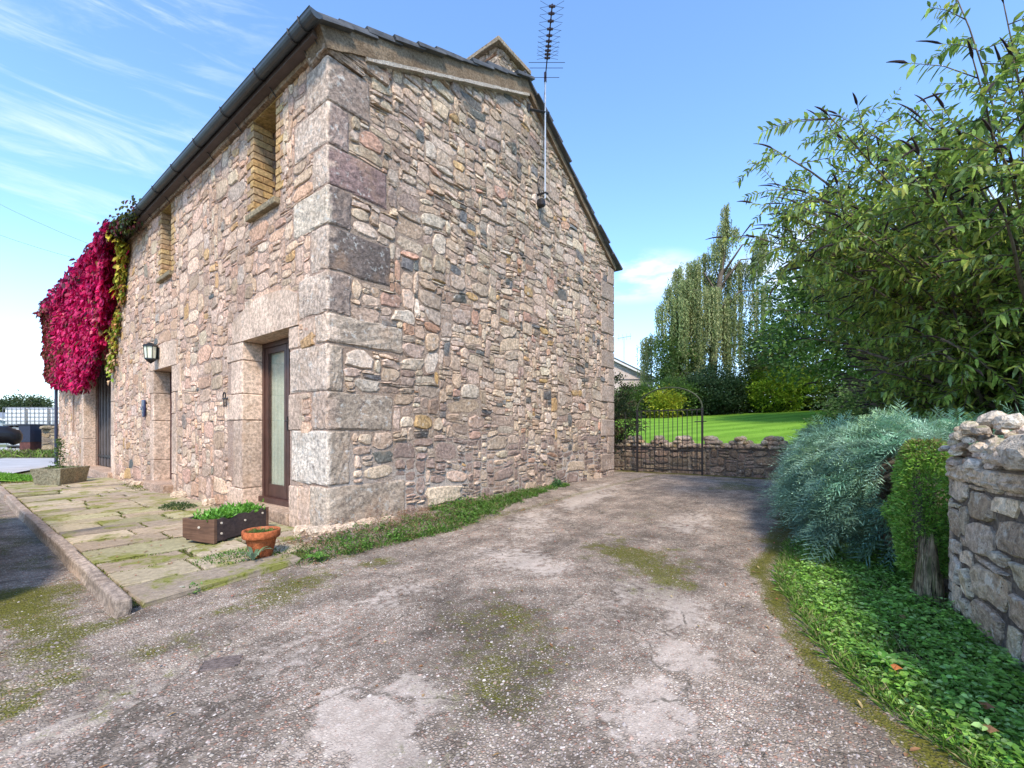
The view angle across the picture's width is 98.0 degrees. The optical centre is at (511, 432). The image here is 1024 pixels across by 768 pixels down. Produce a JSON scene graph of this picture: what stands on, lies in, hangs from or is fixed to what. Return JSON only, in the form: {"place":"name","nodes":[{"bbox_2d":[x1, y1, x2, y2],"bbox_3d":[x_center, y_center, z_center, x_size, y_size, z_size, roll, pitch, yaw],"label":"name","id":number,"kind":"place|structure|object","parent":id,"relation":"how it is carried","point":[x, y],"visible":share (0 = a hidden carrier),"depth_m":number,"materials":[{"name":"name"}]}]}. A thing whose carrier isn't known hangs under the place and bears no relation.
{"place":"outdoors","nodes":[
{"label":"outdoors","id":0,"kind":"place"},
{"bbox_2d":[0,412,12,444],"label":"farm shed","id":1,"kind":"structure","parent":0,"point":[2,418],"depth_m":44.00,"materials":[{"name":"white metal"}]},
{"bbox_2d":[0,426,22,444],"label":"car","id":2,"kind":"object","parent":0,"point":[10,435],"visible":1,"depth_m":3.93,"materials":[{"name":"paint"}]},
{"bbox_2d":[0,472,32,481],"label":"verge grass","id":3,"kind":"structure","parent":0,"point":[8,476],"depth_m":10.55,"materials":[{"name":"green plant"}]},
{"bbox_2d":[0,445,55,474],"bbox_3d":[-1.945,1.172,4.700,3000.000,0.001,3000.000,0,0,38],"label":"ground","id":4,"kind":"structure","parent":0,"point":[27,472],"depth_m":13.43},
{"bbox_2d":[0,447,19,451],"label":"hardstanding","id":5,"kind":"structure","parent":4,"relation":"on","point":[6,448],"depth_m":24.49,"materials":[{"name":"grey concrete"}]},
{"bbox_2d":[6,428,19,447],"bbox_3d":[-27.198,0.292,24.998,1.228,1.140,1.028,0,0,0],"label":"liquid tank","id":6,"kind":"object","parent":5,"relation":"on","point":[14,446],"visible":0.18,"depth_m":24.50,"materials":[{"name":"white plastic"}]},
{"bbox_2d":[3,407,27,427],"bbox_3d":[-27.398,-0.858,24.998,1.228,1.140,1.028,0,0,0],"label":"liquid tank","id":7,"kind":"object","parent":6,"relation":"on","point":[14,416],"visible":0.42,"depth_m":24.54,"materials":[{"name":"white plastic"}]},
{"bbox_2d":[0,389,58,411],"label":"distant tree","id":8,"kind":"object","parent":4,"relation":"on","point":[31,401],"visible":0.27,"depth_m":74.31,"materials":[{"name":"green plant"}]},
{"bbox_2d":[0,457,58,472],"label":"lane","id":9,"kind":"structure","parent":4,"relation":"on","point":[12,465],"depth_m":16.12,"materials":[{"name":"grey asphalt"}]},
{"bbox_2d":[0,447,58,457],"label":"verge grass","id":10,"kind":"structure","parent":9,"relation":"on","point":[29,453],"depth_m":19.66,"materials":[{"name":"green plant"}]},
{"bbox_2d":[17,424,45,450],"bbox_3d":[-22.198,0.362,20.599,0.580,1.500,0.700,0,0,0],"label":"metal bin","id":11,"kind":"object","parent":9,"relation":"on","point":[32,437],"visible":0.69,"depth_m":20.34,"materials":[{"name":"blue metal"}]},
{"bbox_2d":[39,425,58,449],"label":"field wall","id":12,"kind":"structure","parent":4,"relation":"on","point":[47,437],"depth_m":20.58,"materials":[{"name":"stone"}]},
{"bbox_2d":[54,5,622,536],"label":"stone barn","id":13,"kind":"structure","parent":4,"relation":"on","point":[366,275],"depth_m":6.14,"materials":[{"name":"stone"}]},
{"bbox_2d":[32,195,143,395],"bbox_3d":[-11.390,-2.743,11.678,11.127,3.548,0.700,0,0,38],"label":"virginia creeper","id":14,"kind":"object","parent":13,"relation":"attached to","point":[74,341],"visible":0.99,"depth_m":10.64,"materials":[{"name":"red plant"}]},
{"bbox_2d":[97,360,111,466],"bbox_3d":[-10.596,-0.538,11.819,3.280,2.980,0.092,0,0,38],"label":"barn door","id":15,"kind":"structure","parent":13,"relation":"in","point":[104,435],"depth_m":12.40,"materials":[{"name":"black metal"}]},
{"bbox_2d":[139,400,145,416],"bbox_3d":[-7.280,-0.478,8.769,0.183,0.344,0.083,0,0,38],"label":"face plaque","id":16,"kind":"object","parent":13,"relation":"attached to","point":[143,406],"visible":1,"depth_m":8.74,"materials":[{"name":"blue ceramic"}]},
{"bbox_2d":[142,342,159,363],"bbox_3d":[-6.611,-1.453,8.148,0.240,0.390,0.240,0,0,38],"label":"wall lantern","id":17,"kind":"object","parent":13,"relation":"attached to","point":[151,351],"depth_m":8.09,"materials":[{"name":"black paint"}]},
{"bbox_2d":[170,372,172,478],"bbox_3d":[-6.206,-0.133,8.359,1.060,2.070,0.070,0,0,38],"label":"door","id":18,"kind":"structure","parent":13,"relation":"in","point":[171,392],"depth_m":8.63,"materials":[{"name":"wood"}]},
{"bbox_2d":[222,392,227,406],"bbox_3d":[-4.009,-0.464,6.258,0.134,0.212,0.072,0,0,38],"label":"wall hook","id":19,"kind":"object","parent":13,"relation":"attached to","point":[224,401],"depth_m":6.24,"materials":[{"name":"black metal"}]},
{"bbox_2d":[258,338,289,506],"bbox_3d":[-2.950,-0.138,5.810,1.270,2.160,0.150,0,0,38],"label":"door","id":20,"kind":"structure","parent":13,"relation":"in","point":[276,354],"depth_m":6.03,"materials":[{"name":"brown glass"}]},
{"bbox_2d":[275,132,276,195],"bbox_3d":[-2.928,-3.433,5.826,0.615,1.210,0.048,0,0,38],"label":"window","id":21,"kind":"structure","parent":13,"relation":"in","point":[275,132],"depth_m":5.99,"materials":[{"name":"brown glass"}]},
{"bbox_2d":[527,1,564,207],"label":"tv aerial","id":22,"kind":"object","parent":13,"relation":"attached to","point":[541,203],"visible":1,"depth_m":7.61,"materials":[{"name":"metal"}]},
{"bbox_2d":[1,477,320,607],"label":"patio","id":23,"kind":"structure","parent":0,"point":[165,580],"depth_m":4.37,"materials":[{"name":"beige stone"}]},
{"bbox_2d":[1,477,93,483],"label":"ground weeds","id":24,"kind":"object","parent":23,"relation":"on","point":[21,481],"visible":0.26,"depth_m":9.42,"materials":[{"name":"green plant"}]},
{"bbox_2d":[30,466,89,485],"bbox_3d":[-9.391,0.897,9.285,0.518,0.356,0.847,0,0,-12],"label":"stone trough","id":25,"kind":"object","parent":23,"relation":"on","point":[58,476],"visible":0.82,"depth_m":8.96,"materials":[{"name":"stone"}]},
{"bbox_2d":[40,465,77,468],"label":"trough weeds","id":26,"kind":"object","parent":25,"relation":"on","point":[58,467],"visible":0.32,"depth_m":9.24,"materials":[{"name":"green plant"}]},
{"bbox_2d":[48,438,70,468],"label":"tall weed","id":27,"kind":"object","parent":25,"relation":"in","point":[59,445],"visible":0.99,"depth_m":9.22,"materials":[{"name":"green plant"}]},
{"bbox_2d":[123,484,147,490],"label":"ground weeds","id":28,"kind":"object","parent":23,"relation":"on","point":[135,486],"visible":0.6,"depth_m":8.45,"materials":[{"name":"green plant"}]},
{"bbox_2d":[0,484,291,605],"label":"joint moss","id":29,"kind":"object","parent":23,"relation":"on","point":[182,551],"visible":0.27,"depth_m":4.12,"materials":[{"name":"green plant"}]},
{"bbox_2d":[158,500,196,510],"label":"ground weeds","id":30,"kind":"object","parent":23,"relation":"on","point":[172,505],"visible":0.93,"depth_m":6.22,"materials":[{"name":"green plant"}]},
{"bbox_2d":[184,581,206,594],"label":"ground weeds","id":31,"kind":"object","parent":23,"relation":"on","point":[193,583],"visible":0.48,"depth_m":3.08,"materials":[{"name":"green plant"}]},
{"bbox_2d":[183,507,268,543],"bbox_3d":[-2.924,0.944,4.597,0.354,0.246,0.736,0,0,10],"label":"wooden planter","id":32,"kind":"object","parent":23,"relation":"on","point":[214,531],"visible":0.77,"depth_m":4.31,"materials":[{"name":"brown wood"}]},
{"bbox_2d":[191,498,264,521],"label":"bedding plants","id":33,"kind":"object","parent":32,"relation":"on","point":[228,510],"visible":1,"depth_m":4.51,"materials":[{"name":"green plant"}]},
{"bbox_2d":[191,547,276,566],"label":"ground weeds","id":34,"kind":"object","parent":23,"relation":"on","point":[207,557],"visible":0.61,"depth_m":3.75,"materials":[{"name":"green plant"}]},
{"bbox_2d":[236,546,273,559],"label":"broadleaf weed","id":35,"kind":"object","parent":23,"relation":"on","point":[251,555],"visible":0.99,"depth_m":3.71,"materials":[{"name":"green plant"}]},
{"bbox_2d":[241,526,280,558],"bbox_3d":[-2.175,0.946,3.865,0.300,0.252,0.300,0,0,38],"label":"terracotta pot","id":36,"kind":"object","parent":23,"relation":"on","point":[255,538],"visible":1,"depth_m":3.79,"materials":[{"name":"ceramic"}]},
{"bbox_2d":[0,470,970,767],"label":"driveway","id":37,"kind":"structure","parent":0,"point":[682,514],"depth_m":2.21,"materials":[{"name":"grey asphalt"}]},
{"bbox_2d":[198,654,242,672],"bbox_3d":[-1.390,1.110,2.134,0.174,0.021,0.112,0,0,-20],"label":"drain grate","id":38,"kind":"object","parent":37,"relation":"on","point":[219,663],"visible":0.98,"depth_m":2.12,"materials":[{"name":"metal"}]},
{"bbox_2d":[305,551,329,559],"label":"broadleaf weed","id":39,"kind":"object","parent":37,"relation":"on","point":[317,556],"visible":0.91,"depth_m":3.83,"materials":[{"name":"green plant"}]},
{"bbox_2d":[272,482,569,567],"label":"ground weeds","id":40,"kind":"object","parent":37,"relation":"on","point":[441,507],"visible":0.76,"depth_m":4.96,"materials":[{"name":"green plant"}]},
{"bbox_2d":[11,520,898,767],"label":"chippings","id":41,"kind":"object","parent":37,"relation":"on","point":[812,713],"visible":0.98,"depth_m":1.77,"materials":[{"name":"grey gravel"}]},
{"bbox_2d":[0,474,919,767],"bbox_3d":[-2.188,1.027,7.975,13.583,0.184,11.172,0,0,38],"label":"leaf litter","id":42,"kind":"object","parent":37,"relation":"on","point":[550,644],"visible":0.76,"depth_m":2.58,"materials":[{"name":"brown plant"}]},
{"bbox_2d":[551,477,563,486],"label":"ground weeds","id":43,"kind":"object","parent":37,"relation":"on","point":[554,482],"visible":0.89,"depth_m":8.00,"materials":[{"name":"green plant"}]},
{"bbox_2d":[624,412,635,469],"bbox_3d":[2.960,0.212,11.146,0.315,1.480,0.023,0,0,38],"label":"iron side panel","id":44,"kind":"object","parent":37,"relation":"on","point":[625,449],"visible":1,"depth_m":11.22,"materials":[{"name":"black metal"}]},
{"bbox_2d":[636,387,706,474],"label":"garden gate","id":45,"kind":"structure","parent":37,"relation":"on","point":[645,449],"depth_m":10.55,"materials":[{"name":"black metal"}]},
{"bbox_2d":[0,0,1023,406],"label":"sky","id":46,"kind":"structure","parent":0,"point":[657,107],"materials":[{"name":"blue"}]},
{"bbox_2d":[615,409,861,448],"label":"lawn","id":47,"kind":"structure","parent":0,"point":[715,429],"depth_m":16.70,"materials":[{"name":"green plant"}]},
{"bbox_2d":[613,372,649,455],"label":"ivy bush","id":48,"kind":"object","parent":47,"relation":"on","point":[623,404],"visible":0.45,"depth_m":11.51,"materials":[{"name":"green plant"}]},
{"bbox_2d":[614,380,661,417],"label":"garden shrub","id":49,"kind":"object","parent":47,"relation":"on","point":[638,387],"visible":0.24,"depth_m":25.93,"materials":[{"name":"green plant"}]},
{"bbox_2d":[639,383,690,417],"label":"garden shrub","id":50,"kind":"object","parent":47,"relation":"on","point":[663,401],"visible":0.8,"depth_m":24.27,"materials":[{"name":"green plant"}]},
{"bbox_2d":[633,372,712,416],"bbox_3d":[9.370,-2.008,25.814,4.565,3.014,4.512,0,0,38],"label":"garden shrub","id":51,"kind":"object","parent":47,"relation":"on","point":[668,380],"visible":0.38,"depth_m":24.88,"materials":[{"name":"green plant"}]},
{"bbox_2d":[642,328,704,387],"bbox_3d":[10.344,-3.716,28.040,4.021,5.204,5.754,0,0,38],"label":"garden tree","id":52,"kind":"object","parent":47,"relation":"on","point":[666,369],"visible":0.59,"depth_m":26.99,"materials":[{"name":"green plant"}]},
{"bbox_2d":[677,359,757,414],"bbox_3d":[11.406,-2.300,25.603,4.770,3.783,4.682,0,0,38],"label":"garden shrub","id":53,"kind":"object","parent":47,"relation":"on","point":[716,382],"visible":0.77,"depth_m":24.51,"materials":[{"name":"green plant"}]},
{"bbox_2d":[617,396,857,417],"bbox_3d":[13.123,-1.286,25.016,14.301,1.518,2.473,0,0,13],"label":"hedge","id":54,"kind":"object","parent":47,"relation":"on","point":[754,411],"visible":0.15,"depth_m":24.67,"materials":[{"name":"green plant"}]},
{"bbox_2d":[718,374,763,411],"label":"garden shrub","id":55,"kind":"object","parent":47,"relation":"on","point":[739,393],"visible":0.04,"depth_m":25.38,"materials":[{"name":"green plant"}]},
{"bbox_2d":[730,312,827,402],"bbox_3d":[15.036,-3.965,24.768,5.518,6.110,5.390,0,0,-33],"label":"garden tree","id":56,"kind":"object","parent":47,"relation":"on","point":[747,366],"visible":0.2,"depth_m":24.52,"materials":[{"name":"green plant"}]},
{"bbox_2d":[739,364,826,412],"bbox_3d":[14.924,-2.424,24.612,4.838,3.395,4.621,0,0,38],"label":"garden shrub","id":57,"kind":"object","parent":47,"relation":"on","point":[752,396],"visible":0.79,"depth_m":23.77,"materials":[{"name":"green plant"}]},
{"bbox_2d":[726,223,928,408],"bbox_3d":[14.245,-3.942,16.225,12.021,8.116,9.362,0,0,7],"label":"garden tree","id":58,"kind":"object","parent":47,"relation":"on","point":[800,299],"visible":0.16,"depth_m":16.44,"materials":[{"name":"green plant"}]},
{"bbox_2d":[801,372,926,426],"bbox_3d":[9.221,-0.368,11.178,3.534,2.627,3.601,0,0,21],"label":"undergrowth bush","id":59,"kind":"object","parent":47,"relation":"on","point":[849,399],"visible":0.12,"depth_m":11.40,"materials":[{"name":"green plant"}]},
{"bbox_2d":[767,501,1023,767],"bbox_3d":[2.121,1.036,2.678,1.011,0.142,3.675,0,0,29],"label":"grass","id":60,"kind":"structure","parent":0,"point":[783,585],"depth_m":2.17,"materials":[{"name":"green plant"}]},
{"bbox_2d":[857,648,922,672],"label":"broadleaf weed","id":61,"kind":"object","parent":60,"relation":"on","point":[885,654],"visible":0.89,"depth_m":2.04,"materials":[{"name":"green plant"}]},
{"bbox_2d":[779,534,1023,767],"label":"ground cover","id":62,"kind":"object","parent":60,"relation":"on","point":[982,688],"visible":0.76,"depth_m":2.08,"materials":[{"name":"green plant"}]},
{"bbox_2d":[891,664,902,669],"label":"fallen leaf","id":63,"kind":"object","parent":62,"relation":"on","point":[895,667],"visible":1,"depth_m":1.89,"materials":[{"name":"orange plant"}]},
{"bbox_2d":[979,702,994,708],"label":"fallen leaf","id":64,"kind":"object","parent":62,"relation":"on","point":[987,705],"visible":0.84,"depth_m":1.65,"materials":[{"name":"brown plant"}]},
{"bbox_2d":[983,723,999,732],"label":"fallen leaf","id":65,"kind":"object","parent":62,"relation":"on","point":[991,729],"visible":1,"depth_m":1.52,"materials":[{"name":"brown plant"}]},
{"bbox_2d":[880,436,952,606],"bbox_3d":[2.732,0.581,2.906,0.436,1.117,0.542,0,0,12],"label":"clipped conifer","id":66,"kind":"object","parent":60,"relation":"on","point":[929,561],"visible":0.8,"depth_m":2.87,"materials":[{"name":"green plant"}]},
{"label":"hillside","id":67,"kind":"structure","parent":0,"visible":0},
{"bbox_2d":[613,357,654,398],"bbox_3d":[5.900,-3.758,38.482,10.399,5.660,9.629,0,0,0],"label":"bungalow","id":68,"kind":"object","parent":67,"relation":"on","point":[630,372],"visible":0.07,"depth_m":34.00,"materials":[{"name":"paint"}]},
{"bbox_2d":[636,202,773,388],"bbox_3d":[12.365,-7.685,29.077,7.933,14.156,5.465,0,0,-8],"label":"weeping birch","id":69,"kind":"object","parent":67,"relation":"on","point":[714,324],"visible":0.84,"depth_m":27.91,"materials":[{"name":"green plant"}]},
{"bbox_2d":[794,359,868,410],"bbox_3d":[17.291,-2.361,24.398,4.771,3.584,4.848,0,0,0],"label":"garden shrub","id":70,"kind":"object","parent":67,"relation":"on","point":[825,390],"visible":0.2,"depth_m":23.66,"materials":[{"name":"green plant"}]},
{"bbox_2d":[834,368,870,405],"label":"garden shrub","id":71,"kind":"object","parent":67,"relation":"on","point":[865,373],"depth_m":22.72,"materials":[{"name":"green plant"}]},
{"label":"yard","id":72,"kind":"structure","parent":0,"visible":0},
{"bbox_2d":[0,486,131,617],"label":"kerb","id":73,"kind":"structure","parent":72,"relation":"on","point":[113,599],"depth_m":3.46,"materials":[{"name":"stone"}]},
{"bbox_2d":[613,435,787,478],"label":"garden wall","id":74,"kind":"structure","parent":72,"relation":"on","point":[741,456],"depth_m":10.20,"materials":[{"name":"stone"}]},
{"bbox_2d":[834,456,949,590],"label":"garden wall","id":75,"kind":"structure","parent":72,"relation":"on","point":[887,482],"depth_m":3.85,"materials":[{"name":"stone"}]},
{"bbox_2d":[938,410,1023,671],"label":"garden wall","id":76,"kind":"structure","parent":72,"relation":"on","point":[985,476],"depth_m":2.21,"materials":[{"name":"stone"}]},
{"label":"planting bed","id":77,"kind":"structure","parent":0,"visible":0},
{"bbox_2d":[706,0,1023,426],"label":"butterfly bush","id":78,"kind":"object","parent":77,"relation":"on","point":[950,266],"visible":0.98,"depth_m":4.54,"materials":[{"name":"green plant"}]},
{"bbox_2d":[811,372,956,456],"bbox_3d":[7.494,-0.233,7.096,4.987,2.294,3.504,0,0,-16],"label":"undergrowth bush","id":79,"kind":"object","parent":77,"relation":"on","point":[864,410],"depth_m":7.50,"materials":[{"name":"green plant"}]},
{"bbox_2d":[757,394,1023,573],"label":"spreading juniper","id":80,"kind":"object","parent":77,"relation":"on","point":[809,469],"visible":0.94,"depth_m":3.59,"materials":[{"name":"green plant"}]},
{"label":"liquid tank","id":81,"kind":"object","parent":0,"visible":0},
{"bbox_2d":[25,407,50,425],"bbox_3d":[-26.148,-0.858,24.998,1.228,1.140,1.028,0,0,0],"label":"liquid tank","id":82,"kind":"object","parent":81,"relation":"on","point":[37,415],"visible":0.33,"depth_m":24.54,"materials":[{"name":"white plastic"}]},
{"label":"liquid tank","id":83,"kind":"object","parent":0,"visible":0},
{"bbox_2d":[48,407,58,425],"bbox_3d":[-24.898,-0.858,24.998,1.228,1.140,1.028,0,0,0],"label":"liquid tank","id":84,"kind":"object","parent":83,"relation":"on","point":[52,416],"visible":0.11,"depth_m":24.50,"materials":[{"name":"white plastic"}]}
]}

